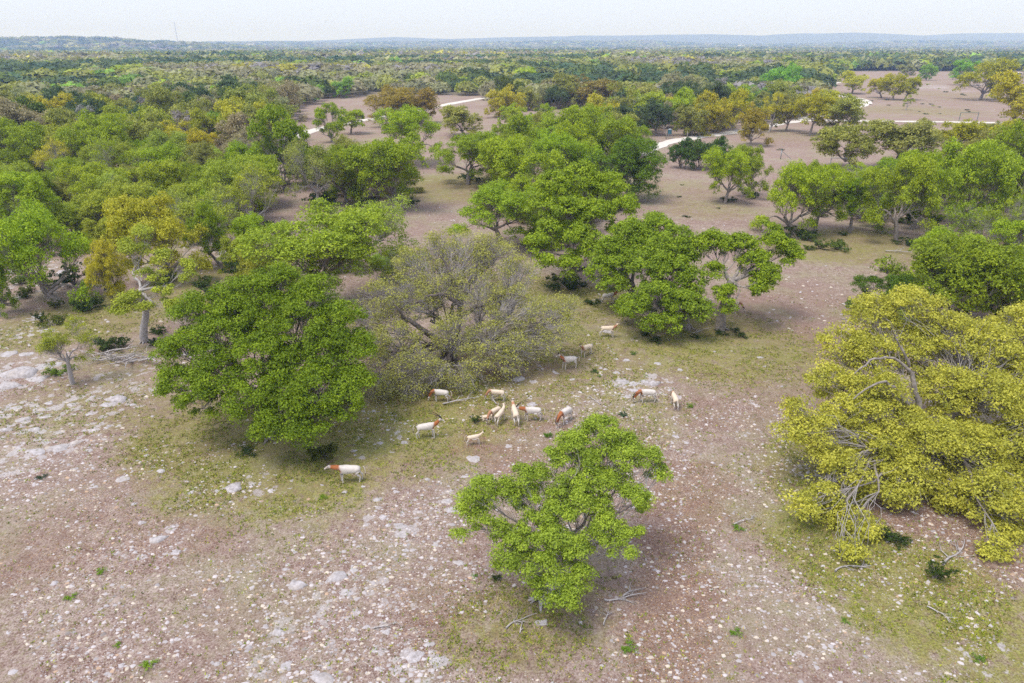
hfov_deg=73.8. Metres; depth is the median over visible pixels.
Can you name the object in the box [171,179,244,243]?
live oak
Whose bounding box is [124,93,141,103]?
juniper tree
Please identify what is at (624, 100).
live oak
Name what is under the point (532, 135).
live oak
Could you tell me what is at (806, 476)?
fallen branch
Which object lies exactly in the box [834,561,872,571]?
fallen branch
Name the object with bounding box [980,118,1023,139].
live oak
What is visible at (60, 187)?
live oak
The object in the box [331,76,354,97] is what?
live oak
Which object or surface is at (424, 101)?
live oak
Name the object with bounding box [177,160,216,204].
live oak
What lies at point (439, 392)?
antelope
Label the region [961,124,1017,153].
live oak
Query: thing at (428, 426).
antelope
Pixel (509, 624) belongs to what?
fallen branch
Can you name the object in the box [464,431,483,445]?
antelope
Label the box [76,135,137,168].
live oak
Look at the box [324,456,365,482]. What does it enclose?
antelope
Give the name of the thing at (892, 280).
live oak
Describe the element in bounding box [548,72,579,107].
live oak
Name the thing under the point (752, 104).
live oak
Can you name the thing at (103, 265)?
live oak
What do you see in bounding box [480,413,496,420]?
antelope
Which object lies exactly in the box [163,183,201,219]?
live oak
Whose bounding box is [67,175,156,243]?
live oak
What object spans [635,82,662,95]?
live oak
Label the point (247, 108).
live oak
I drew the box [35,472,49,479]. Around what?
bush
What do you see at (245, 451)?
bush
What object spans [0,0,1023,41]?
sky
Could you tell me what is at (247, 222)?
live oak
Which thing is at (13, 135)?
live oak
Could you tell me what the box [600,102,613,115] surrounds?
live oak
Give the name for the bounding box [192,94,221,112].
live oak
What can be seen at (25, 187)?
live oak
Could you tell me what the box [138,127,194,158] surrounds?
live oak
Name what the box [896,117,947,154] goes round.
live oak
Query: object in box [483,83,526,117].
live oak
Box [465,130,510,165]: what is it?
live oak
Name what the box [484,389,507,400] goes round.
antelope
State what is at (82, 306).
bush
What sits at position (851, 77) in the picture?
live oak
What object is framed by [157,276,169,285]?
scrub bush
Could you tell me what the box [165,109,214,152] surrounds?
bare tree
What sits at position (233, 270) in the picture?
bush
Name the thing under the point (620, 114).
live oak
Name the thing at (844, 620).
bush
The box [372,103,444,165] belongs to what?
live oak
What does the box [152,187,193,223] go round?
live oak
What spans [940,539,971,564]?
fallen branch
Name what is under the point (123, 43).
woods
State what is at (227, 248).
live oak
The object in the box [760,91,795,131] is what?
live oak
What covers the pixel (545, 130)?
live oak
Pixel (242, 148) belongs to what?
live oak
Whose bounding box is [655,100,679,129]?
live oak
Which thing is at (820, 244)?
scrub bush
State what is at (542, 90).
live oak
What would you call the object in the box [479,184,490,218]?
live oak
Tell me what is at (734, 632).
bush
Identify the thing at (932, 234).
live oak
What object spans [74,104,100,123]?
bare tree
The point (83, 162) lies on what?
live oak
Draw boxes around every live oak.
[0,85,24,97]
[0,90,37,102]
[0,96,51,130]
[0,116,59,172]
[0,143,36,172]
[0,159,33,204]
[0,168,68,223]
[0,196,103,311]
[0,264,21,318]
[1,184,52,228]
[2,170,56,211]
[23,152,65,174]
[27,91,76,110]
[28,136,69,172]
[31,313,101,384]
[35,133,76,157]
[39,155,86,201]
[40,119,79,156]
[41,107,86,158]
[48,176,87,205]
[49,201,92,244]
[52,107,134,168]
[52,156,105,169]
[54,160,130,202]
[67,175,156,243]
[75,90,116,106]
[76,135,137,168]
[81,216,120,253]
[81,236,129,301]
[85,132,146,170]
[94,169,162,200]
[99,103,176,155]
[101,190,212,278]
[109,93,122,101]
[114,98,134,109]
[118,108,163,141]
[118,156,186,208]
[119,162,144,185]
[120,97,135,106]
[127,137,157,148]
[132,140,194,186]
[133,82,183,124]
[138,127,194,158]
[142,259,381,450]
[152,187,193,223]
[156,119,193,142]
[161,80,192,88]
[163,95,212,118]
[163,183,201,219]
[170,86,188,100]
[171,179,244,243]
[174,114,196,129]
[177,127,218,153]
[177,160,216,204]
[178,140,225,182]
[182,200,228,265]
[183,153,267,221]
[187,107,227,142]
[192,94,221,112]
[195,189,238,232]
[200,112,225,147]
[201,85,220,93]
[208,145,222,158]
[211,90,223,99]
[213,95,275,144]
[213,111,261,150]
[213,149,282,210]
[213,161,285,227]
[216,234,262,273]
[218,138,277,163]
[220,124,261,152]
[221,82,297,129]
[228,195,392,302]
[229,211,290,247]
[231,247,294,292]
[239,103,288,154]
[240,81,282,104]
[244,102,311,189]
[265,79,307,121]
[266,79,299,97]
[268,95,292,118]
[281,137,346,207]
[282,155,320,184]
[288,265,345,307]
[295,91,302,112]
[304,85,324,100]
[304,140,372,201]
[312,101,347,141]
[321,193,418,259]
[328,175,368,193]
[329,255,364,275]
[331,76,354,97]
[331,133,359,184]
[337,107,365,133]
[339,130,431,207]
[342,226,584,405]
[362,238,431,305]
[363,83,418,124]
[369,251,420,280]
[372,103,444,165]
[374,161,425,195]
[408,86,441,123]
[432,130,505,184]
[437,104,482,135]
[447,178,556,247]
[448,412,676,615]
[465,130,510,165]
[472,133,568,190]
[477,127,530,180]
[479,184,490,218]
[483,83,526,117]
[491,112,531,150]
[497,102,522,122]
[504,106,530,126]
[505,171,547,222]
[507,112,536,127]
[511,144,542,180]
[514,85,541,110]
[519,160,644,284]
[520,214,573,249]
[524,167,602,231]
[526,127,542,153]
[530,130,606,180]
[531,110,551,131]
[532,83,553,105]
[532,119,599,176]
[533,105,551,122]
[536,125,555,137]
[540,103,558,117]
[541,109,560,132]
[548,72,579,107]
[552,103,640,156]
[570,73,620,103]
[583,208,674,319]
[585,92,619,115]
[587,133,669,198]
[594,121,614,157]
[597,81,637,107]
[598,111,640,151]
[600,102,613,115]
[601,125,651,150]
[601,170,624,212]
[603,108,640,132]
[612,222,720,335]
[624,85,666,125]
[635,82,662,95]
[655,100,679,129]
[660,70,694,88]
[661,86,696,125]
[673,99,710,135]
[682,75,703,85]
[683,89,735,136]
[694,219,807,330]
[698,81,712,90]
[700,143,753,203]
[708,87,750,131]
[710,113,735,126]
[724,83,756,113]
[732,143,774,197]
[736,106,774,145]
[739,101,757,113]
[747,86,758,98]
[748,90,775,109]
[748,158,849,234]
[758,61,806,83]
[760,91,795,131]
[764,78,803,101]
[766,282,1023,564]
[771,86,803,116]
[772,93,810,131]
[791,91,836,134]
[804,87,820,96]
[806,159,855,230]
[809,120,883,168]
[813,88,841,113]
[813,93,869,126]
[831,162,868,178]
[833,175,882,232]
[836,192,895,220]
[840,70,869,93]
[843,272,923,312]
[857,194,906,236]
[858,170,903,198]
[860,118,949,159]
[860,152,943,241]
[861,157,902,213]
[867,72,895,97]
[867,155,903,172]
[868,229,1023,329]
[876,72,911,99]
[896,64,916,75]
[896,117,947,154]
[898,73,921,99]
[898,147,966,229]
[902,94,914,109]
[908,224,986,275]
[913,136,1023,221]
[918,62,939,79]
[935,200,1022,244]
[938,118,987,155]
[938,180,969,208]
[950,59,982,81]
[952,56,1023,99]
[958,257,1023,323]
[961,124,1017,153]
[966,162,996,197]
[972,208,1015,238]
[973,186,1023,251]
[977,120,1002,140]
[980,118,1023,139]
[986,116,1023,213]
[987,217,1023,253]
[989,69,1023,122]
[989,172,1023,205]
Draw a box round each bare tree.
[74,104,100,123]
[136,92,150,105]
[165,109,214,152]
[715,77,729,85]
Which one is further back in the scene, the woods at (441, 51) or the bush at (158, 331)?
the woods at (441, 51)
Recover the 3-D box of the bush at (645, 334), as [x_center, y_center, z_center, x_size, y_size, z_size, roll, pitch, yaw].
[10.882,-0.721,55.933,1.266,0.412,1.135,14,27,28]
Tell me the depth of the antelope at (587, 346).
51.81 m
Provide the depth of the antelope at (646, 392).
45.10 m
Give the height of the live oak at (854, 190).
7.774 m
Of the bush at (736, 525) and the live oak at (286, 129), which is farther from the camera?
the live oak at (286, 129)
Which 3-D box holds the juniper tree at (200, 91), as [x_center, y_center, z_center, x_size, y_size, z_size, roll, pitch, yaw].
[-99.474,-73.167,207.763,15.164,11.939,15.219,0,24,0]
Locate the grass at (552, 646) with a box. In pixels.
[0,272,1023,682]
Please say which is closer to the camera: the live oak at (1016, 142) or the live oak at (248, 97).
the live oak at (1016, 142)
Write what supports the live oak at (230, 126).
on the ground at (444, 197)
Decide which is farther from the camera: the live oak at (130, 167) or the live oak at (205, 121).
the live oak at (205, 121)
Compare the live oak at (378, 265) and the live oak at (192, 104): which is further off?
the live oak at (192, 104)
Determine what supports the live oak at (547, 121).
on the ground at (444, 197)
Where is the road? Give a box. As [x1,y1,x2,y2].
[642,120,1023,155]
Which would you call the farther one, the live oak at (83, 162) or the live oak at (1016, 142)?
the live oak at (83, 162)
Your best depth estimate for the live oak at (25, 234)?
60.70 m
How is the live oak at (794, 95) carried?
on the ground at (444, 197)
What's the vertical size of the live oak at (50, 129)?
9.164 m
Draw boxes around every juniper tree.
[10,93,60,123]
[41,84,90,102]
[63,95,106,118]
[78,89,112,101]
[119,103,157,120]
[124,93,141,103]
[132,88,151,101]
[157,80,213,97]
[177,89,223,110]
[213,74,260,94]
[216,82,250,102]
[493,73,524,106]
[544,85,570,107]
[605,104,648,124]
[613,86,639,102]
[638,96,674,135]
[660,79,686,95]
[664,79,699,95]
[694,80,731,102]
[752,100,774,113]
[753,89,773,96]
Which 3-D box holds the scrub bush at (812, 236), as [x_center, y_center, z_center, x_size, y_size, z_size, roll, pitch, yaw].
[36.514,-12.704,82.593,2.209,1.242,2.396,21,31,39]
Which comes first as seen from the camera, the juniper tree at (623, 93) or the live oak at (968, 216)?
the live oak at (968, 216)
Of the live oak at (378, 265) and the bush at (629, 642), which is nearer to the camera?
the bush at (629, 642)
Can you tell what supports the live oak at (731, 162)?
on the ground at (444, 197)
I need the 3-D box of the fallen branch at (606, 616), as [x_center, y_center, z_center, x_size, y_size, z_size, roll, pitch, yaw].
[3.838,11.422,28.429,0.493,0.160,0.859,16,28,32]
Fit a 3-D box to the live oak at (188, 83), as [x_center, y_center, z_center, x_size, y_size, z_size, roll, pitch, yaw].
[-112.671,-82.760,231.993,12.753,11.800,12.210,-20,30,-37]
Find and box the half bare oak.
[104,222,199,344]
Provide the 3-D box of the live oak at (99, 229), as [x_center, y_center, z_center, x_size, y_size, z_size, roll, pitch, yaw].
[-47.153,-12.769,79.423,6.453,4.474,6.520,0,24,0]
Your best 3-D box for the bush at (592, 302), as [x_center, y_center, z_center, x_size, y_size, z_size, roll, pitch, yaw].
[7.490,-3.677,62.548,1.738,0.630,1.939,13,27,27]
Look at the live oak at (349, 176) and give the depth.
98.77 m
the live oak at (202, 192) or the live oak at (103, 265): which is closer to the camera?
the live oak at (103, 265)
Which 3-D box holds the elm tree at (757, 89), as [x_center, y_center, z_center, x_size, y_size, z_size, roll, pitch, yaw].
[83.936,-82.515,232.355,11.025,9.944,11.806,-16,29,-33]
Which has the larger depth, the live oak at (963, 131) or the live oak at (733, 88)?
the live oak at (733, 88)
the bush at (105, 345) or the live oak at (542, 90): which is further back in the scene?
the live oak at (542, 90)
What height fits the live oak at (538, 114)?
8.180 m
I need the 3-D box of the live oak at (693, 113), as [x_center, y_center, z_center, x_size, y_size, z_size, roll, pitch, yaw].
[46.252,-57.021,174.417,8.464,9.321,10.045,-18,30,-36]
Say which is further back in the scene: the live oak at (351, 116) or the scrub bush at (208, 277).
the live oak at (351, 116)
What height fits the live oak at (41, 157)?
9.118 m
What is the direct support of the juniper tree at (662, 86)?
on the ground at (444, 197)
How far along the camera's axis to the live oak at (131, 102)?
195.26 m
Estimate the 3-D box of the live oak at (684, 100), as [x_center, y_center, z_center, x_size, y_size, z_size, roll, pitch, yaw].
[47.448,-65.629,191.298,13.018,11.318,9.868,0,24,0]
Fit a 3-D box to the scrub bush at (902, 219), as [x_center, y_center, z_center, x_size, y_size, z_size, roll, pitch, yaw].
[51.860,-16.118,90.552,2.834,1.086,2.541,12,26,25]
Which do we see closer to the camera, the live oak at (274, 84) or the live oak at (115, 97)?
the live oak at (115, 97)
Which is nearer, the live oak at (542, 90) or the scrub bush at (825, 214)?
the scrub bush at (825, 214)
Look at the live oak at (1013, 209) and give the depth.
83.25 m
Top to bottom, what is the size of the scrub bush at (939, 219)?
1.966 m
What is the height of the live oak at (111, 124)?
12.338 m
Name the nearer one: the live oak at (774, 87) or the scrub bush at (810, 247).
the scrub bush at (810, 247)
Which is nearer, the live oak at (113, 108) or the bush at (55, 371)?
the bush at (55, 371)
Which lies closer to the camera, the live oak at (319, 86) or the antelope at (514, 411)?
the antelope at (514, 411)
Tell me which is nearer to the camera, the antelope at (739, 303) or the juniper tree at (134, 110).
the antelope at (739, 303)
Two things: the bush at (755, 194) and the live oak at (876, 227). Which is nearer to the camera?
the live oak at (876, 227)
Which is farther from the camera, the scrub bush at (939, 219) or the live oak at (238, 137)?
the live oak at (238, 137)
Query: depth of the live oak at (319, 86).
280.56 m
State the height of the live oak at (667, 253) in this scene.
8.543 m
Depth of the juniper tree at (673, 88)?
226.41 m
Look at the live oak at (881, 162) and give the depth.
113.14 m
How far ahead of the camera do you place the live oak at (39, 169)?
112.62 m
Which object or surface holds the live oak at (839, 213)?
on the ground at (444, 197)
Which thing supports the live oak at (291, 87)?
on the ground at (444, 197)
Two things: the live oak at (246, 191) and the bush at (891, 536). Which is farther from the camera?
the live oak at (246, 191)
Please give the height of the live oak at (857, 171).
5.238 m
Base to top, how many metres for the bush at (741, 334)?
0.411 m
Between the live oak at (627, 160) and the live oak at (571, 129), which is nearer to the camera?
the live oak at (627, 160)
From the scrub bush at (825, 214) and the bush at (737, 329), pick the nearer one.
the bush at (737, 329)
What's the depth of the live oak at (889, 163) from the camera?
94.50 m
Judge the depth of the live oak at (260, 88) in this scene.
182.95 m
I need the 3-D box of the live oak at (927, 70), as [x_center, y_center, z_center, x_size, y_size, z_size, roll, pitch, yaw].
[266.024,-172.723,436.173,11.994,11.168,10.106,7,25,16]
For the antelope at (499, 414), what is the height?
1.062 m
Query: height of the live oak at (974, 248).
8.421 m
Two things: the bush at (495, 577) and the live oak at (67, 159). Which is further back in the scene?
the live oak at (67, 159)
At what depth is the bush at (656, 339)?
54.62 m
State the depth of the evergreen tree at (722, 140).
130.09 m
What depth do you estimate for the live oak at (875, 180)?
99.90 m
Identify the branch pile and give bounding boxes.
[74,344,165,369]
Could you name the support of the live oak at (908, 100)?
on the ground at (444, 197)
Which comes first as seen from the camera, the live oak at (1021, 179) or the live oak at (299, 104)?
the live oak at (1021, 179)
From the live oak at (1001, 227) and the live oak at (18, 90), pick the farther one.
the live oak at (18, 90)
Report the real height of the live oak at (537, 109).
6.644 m
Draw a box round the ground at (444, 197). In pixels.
[0,33,1023,682]
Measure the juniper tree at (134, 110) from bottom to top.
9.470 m
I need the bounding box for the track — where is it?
[792,82,871,119]
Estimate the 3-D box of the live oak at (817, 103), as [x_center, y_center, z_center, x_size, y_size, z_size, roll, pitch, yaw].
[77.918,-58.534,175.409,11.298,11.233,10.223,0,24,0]
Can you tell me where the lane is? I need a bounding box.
[280,97,486,139]
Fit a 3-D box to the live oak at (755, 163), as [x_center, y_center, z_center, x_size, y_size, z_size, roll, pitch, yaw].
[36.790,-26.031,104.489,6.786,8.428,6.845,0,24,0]
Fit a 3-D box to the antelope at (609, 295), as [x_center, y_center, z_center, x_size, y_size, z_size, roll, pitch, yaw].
[8.981,-4.308,62.442,1.921,1.742,0.423,0,24,0]
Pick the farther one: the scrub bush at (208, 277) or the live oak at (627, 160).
the live oak at (627, 160)
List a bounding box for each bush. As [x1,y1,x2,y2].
[0,289,10,303]
[9,273,32,284]
[13,283,35,292]
[16,290,33,298]
[29,311,45,321]
[34,313,68,327]
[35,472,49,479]
[41,363,74,375]
[44,298,64,308]
[48,249,68,255]
[48,260,85,284]
[62,592,76,600]
[69,296,106,311]
[88,336,130,351]
[96,567,107,574]
[138,658,159,670]
[148,337,158,346]
[149,279,169,286]
[149,324,166,335]
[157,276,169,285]
[159,271,177,280]
[190,279,218,293]
[195,275,211,287]
[221,256,245,275]
[235,445,259,457]
[259,219,274,226]
[301,187,337,203]
[303,442,338,461]
[351,196,378,203]
[361,193,379,200]
[399,197,420,204]
[457,173,482,180]
[469,414,481,422]
[491,573,501,580]
[544,273,581,290]
[565,283,578,289]
[580,281,587,286]
[583,298,602,305]
[621,637,638,653]
[639,330,651,335]
[647,334,661,343]
[713,329,729,335]
[719,196,736,201]
[730,327,739,332]
[730,626,742,636]
[732,523,745,531]
[735,331,748,338]
[741,191,759,198]
[783,225,817,240]
[802,231,821,240]
[804,245,815,250]
[813,237,832,248]
[815,207,831,216]
[825,238,851,251]
[840,616,851,624]
[881,526,912,549]
[891,237,916,246]
[898,217,912,223]
[902,209,920,220]
[924,555,960,580]
[929,211,945,223]
[946,306,969,319]
[972,653,985,663]
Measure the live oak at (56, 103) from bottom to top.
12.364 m
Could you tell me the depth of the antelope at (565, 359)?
49.68 m
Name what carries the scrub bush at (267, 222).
on the ground at (444, 197)
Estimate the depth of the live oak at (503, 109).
195.59 m
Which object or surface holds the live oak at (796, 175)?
on the ground at (444, 197)
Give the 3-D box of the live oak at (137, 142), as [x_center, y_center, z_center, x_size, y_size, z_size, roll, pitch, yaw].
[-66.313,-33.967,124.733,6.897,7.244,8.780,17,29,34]
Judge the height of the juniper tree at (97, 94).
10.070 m
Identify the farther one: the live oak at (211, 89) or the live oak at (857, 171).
the live oak at (211, 89)
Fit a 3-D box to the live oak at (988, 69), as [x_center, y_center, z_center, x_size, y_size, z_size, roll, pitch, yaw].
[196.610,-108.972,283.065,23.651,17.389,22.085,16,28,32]
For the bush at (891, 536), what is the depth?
32.59 m
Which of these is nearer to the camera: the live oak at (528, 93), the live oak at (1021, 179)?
the live oak at (1021, 179)
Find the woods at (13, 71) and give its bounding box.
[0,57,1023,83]
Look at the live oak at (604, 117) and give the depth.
141.77 m
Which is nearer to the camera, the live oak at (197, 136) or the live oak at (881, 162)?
the live oak at (881, 162)
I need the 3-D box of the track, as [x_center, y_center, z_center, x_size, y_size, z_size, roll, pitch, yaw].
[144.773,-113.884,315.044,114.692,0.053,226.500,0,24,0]
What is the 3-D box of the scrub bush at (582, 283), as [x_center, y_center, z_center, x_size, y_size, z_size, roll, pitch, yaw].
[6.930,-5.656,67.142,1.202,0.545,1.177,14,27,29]
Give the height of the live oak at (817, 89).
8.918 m
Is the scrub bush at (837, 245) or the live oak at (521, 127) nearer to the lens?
the scrub bush at (837, 245)
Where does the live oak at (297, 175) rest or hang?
on the ground at (444, 197)
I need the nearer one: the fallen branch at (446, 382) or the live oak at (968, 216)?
the fallen branch at (446, 382)
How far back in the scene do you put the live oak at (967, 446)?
36.18 m
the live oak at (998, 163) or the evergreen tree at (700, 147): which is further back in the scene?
the evergreen tree at (700, 147)
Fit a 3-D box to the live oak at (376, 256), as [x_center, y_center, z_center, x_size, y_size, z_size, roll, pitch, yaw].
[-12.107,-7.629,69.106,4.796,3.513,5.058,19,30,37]
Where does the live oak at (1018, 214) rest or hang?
on the ground at (444, 197)
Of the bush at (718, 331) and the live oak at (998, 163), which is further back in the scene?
the live oak at (998, 163)
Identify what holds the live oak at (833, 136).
on the ground at (444, 197)
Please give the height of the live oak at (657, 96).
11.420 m
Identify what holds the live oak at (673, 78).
on the ground at (444, 197)
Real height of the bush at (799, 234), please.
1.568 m
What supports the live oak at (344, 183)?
on the ground at (444, 197)
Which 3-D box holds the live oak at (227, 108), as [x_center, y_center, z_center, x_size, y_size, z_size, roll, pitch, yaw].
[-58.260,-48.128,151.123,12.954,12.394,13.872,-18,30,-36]
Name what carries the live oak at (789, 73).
on the ground at (444, 197)
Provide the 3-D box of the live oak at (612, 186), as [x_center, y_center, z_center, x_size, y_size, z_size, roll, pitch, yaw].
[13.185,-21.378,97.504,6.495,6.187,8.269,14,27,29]
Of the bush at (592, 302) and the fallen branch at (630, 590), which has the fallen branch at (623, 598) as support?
the fallen branch at (630, 590)
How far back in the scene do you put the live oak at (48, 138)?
122.22 m
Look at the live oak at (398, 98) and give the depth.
190.53 m
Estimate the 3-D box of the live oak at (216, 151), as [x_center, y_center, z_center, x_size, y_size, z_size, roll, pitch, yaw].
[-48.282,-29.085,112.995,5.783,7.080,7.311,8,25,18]
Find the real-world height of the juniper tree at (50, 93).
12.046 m
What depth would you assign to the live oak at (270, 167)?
98.16 m
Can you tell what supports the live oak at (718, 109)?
on the ground at (444, 197)
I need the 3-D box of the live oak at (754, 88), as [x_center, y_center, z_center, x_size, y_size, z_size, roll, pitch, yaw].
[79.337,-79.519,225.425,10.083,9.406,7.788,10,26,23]
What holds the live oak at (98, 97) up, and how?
on the ground at (444, 197)
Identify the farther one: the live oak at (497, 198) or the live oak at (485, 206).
the live oak at (485, 206)
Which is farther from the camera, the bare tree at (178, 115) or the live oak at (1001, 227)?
the bare tree at (178, 115)
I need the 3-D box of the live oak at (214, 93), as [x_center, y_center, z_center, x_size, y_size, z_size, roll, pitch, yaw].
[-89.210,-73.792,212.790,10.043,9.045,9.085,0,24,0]
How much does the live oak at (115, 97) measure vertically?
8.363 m
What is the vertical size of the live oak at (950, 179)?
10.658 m
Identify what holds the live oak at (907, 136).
on the ground at (444, 197)
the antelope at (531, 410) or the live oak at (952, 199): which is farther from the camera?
the live oak at (952, 199)
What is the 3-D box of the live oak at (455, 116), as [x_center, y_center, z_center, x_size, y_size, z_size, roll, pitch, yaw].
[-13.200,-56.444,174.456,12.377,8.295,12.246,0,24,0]
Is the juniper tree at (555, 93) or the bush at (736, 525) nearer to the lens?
the bush at (736, 525)
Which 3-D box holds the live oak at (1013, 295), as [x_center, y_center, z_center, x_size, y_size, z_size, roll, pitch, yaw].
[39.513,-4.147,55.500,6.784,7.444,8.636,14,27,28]
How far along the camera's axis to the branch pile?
51.45 m
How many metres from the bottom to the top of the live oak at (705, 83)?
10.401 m
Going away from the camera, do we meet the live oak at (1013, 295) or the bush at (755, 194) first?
the live oak at (1013, 295)
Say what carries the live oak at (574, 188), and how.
on the ground at (444, 197)
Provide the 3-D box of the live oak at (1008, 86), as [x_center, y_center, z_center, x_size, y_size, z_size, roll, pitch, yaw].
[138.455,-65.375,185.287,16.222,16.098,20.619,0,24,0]
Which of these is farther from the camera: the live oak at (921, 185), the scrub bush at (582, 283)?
the live oak at (921, 185)
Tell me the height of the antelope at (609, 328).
1.342 m
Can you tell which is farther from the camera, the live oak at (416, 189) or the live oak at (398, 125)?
the live oak at (398, 125)
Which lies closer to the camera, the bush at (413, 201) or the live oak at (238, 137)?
the bush at (413, 201)
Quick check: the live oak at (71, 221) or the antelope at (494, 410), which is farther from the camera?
the live oak at (71, 221)
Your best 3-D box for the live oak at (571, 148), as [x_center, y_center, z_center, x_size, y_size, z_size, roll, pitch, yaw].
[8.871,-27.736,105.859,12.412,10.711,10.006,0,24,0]
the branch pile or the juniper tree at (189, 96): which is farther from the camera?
the juniper tree at (189, 96)
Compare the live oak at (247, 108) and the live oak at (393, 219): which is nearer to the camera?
the live oak at (393, 219)
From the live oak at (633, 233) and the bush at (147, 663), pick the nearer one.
the bush at (147, 663)
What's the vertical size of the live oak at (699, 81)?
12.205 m
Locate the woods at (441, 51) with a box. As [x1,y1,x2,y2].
[0,48,1023,57]
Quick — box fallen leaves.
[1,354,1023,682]
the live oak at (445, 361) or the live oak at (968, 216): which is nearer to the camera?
the live oak at (445, 361)
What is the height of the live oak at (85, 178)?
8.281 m
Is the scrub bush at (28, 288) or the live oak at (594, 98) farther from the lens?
the live oak at (594, 98)
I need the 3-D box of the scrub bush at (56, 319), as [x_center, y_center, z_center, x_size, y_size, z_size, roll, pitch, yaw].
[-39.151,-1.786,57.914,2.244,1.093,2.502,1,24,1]
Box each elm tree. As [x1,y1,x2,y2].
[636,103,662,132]
[742,84,767,99]
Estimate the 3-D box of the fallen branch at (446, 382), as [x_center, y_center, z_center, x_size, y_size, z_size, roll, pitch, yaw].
[-4.729,2.600,48.184,4.086,0.587,1.642,7,25,16]
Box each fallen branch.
[373,621,399,628]
[421,377,467,388]
[505,613,536,627]
[602,610,611,625]
[604,588,642,602]
[622,583,645,596]
[789,468,821,476]
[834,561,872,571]
[927,605,957,622]
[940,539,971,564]
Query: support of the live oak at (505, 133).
on the ground at (444, 197)
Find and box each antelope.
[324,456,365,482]
[413,411,443,438]
[427,389,451,401]
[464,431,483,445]
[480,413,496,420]
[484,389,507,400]
[485,405,501,422]
[494,402,504,425]
[510,399,519,425]
[516,399,544,420]
[555,405,572,427]
[556,347,579,369]
[579,342,592,356]
[598,322,619,336]
[599,285,618,303]
[633,389,658,402]
[670,391,678,410]
[735,301,744,311]
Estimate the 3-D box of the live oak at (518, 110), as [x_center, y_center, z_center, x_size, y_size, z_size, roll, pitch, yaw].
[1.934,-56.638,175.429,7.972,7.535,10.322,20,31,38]
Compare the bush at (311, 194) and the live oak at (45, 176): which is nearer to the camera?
the live oak at (45, 176)
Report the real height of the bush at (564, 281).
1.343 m
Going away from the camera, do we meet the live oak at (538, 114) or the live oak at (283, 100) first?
the live oak at (538, 114)
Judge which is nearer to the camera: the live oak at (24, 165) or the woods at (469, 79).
the live oak at (24, 165)
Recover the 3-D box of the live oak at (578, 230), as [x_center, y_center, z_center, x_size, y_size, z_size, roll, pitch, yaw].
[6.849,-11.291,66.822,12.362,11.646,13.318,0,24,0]
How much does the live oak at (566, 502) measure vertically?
7.503 m
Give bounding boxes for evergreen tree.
[667,137,695,167]
[685,137,718,169]
[703,134,733,160]
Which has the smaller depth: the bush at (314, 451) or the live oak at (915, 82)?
the bush at (314, 451)
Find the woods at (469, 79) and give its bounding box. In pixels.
[0,66,838,102]
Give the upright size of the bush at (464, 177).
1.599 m
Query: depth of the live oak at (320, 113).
161.74 m
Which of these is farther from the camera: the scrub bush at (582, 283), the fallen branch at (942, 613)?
the scrub bush at (582, 283)
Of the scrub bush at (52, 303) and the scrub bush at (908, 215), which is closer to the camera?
the scrub bush at (52, 303)
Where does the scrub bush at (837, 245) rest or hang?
on the ground at (444, 197)
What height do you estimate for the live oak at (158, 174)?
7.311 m
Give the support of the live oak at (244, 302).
on the ground at (444, 197)
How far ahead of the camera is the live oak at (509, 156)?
93.23 m
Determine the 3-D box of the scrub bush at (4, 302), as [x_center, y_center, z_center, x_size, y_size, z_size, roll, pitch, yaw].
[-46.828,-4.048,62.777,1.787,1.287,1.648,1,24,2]
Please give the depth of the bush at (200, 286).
63.63 m
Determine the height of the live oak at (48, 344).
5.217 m
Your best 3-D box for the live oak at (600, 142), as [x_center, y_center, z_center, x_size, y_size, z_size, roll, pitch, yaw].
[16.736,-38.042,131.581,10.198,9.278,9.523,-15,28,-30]
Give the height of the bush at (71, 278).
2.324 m
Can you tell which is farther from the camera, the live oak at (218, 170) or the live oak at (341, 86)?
the live oak at (341, 86)
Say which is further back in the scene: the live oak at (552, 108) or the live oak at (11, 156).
the live oak at (552, 108)
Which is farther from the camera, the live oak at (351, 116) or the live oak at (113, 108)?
the live oak at (351, 116)
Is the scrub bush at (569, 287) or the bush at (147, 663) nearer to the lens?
the bush at (147, 663)
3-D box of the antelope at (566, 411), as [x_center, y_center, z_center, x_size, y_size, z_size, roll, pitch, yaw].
[3.299,4.659,42.888,0.423,1.003,1.836,17,29,34]
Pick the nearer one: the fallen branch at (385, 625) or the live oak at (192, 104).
the fallen branch at (385, 625)
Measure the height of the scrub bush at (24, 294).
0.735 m
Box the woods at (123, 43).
[0,35,1023,50]
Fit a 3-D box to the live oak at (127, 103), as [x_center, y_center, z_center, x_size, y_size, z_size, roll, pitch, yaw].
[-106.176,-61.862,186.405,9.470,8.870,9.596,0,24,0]
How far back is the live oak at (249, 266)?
62.60 m
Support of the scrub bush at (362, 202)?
on the ground at (444, 197)
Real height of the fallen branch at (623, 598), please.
0.185 m
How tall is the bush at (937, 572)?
0.942 m
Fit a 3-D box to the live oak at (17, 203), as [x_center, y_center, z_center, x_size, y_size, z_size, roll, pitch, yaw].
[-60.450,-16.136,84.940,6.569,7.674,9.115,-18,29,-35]
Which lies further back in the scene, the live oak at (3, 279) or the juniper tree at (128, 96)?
the juniper tree at (128, 96)
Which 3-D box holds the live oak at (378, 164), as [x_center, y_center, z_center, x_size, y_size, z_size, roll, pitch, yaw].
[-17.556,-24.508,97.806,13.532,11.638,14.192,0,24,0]

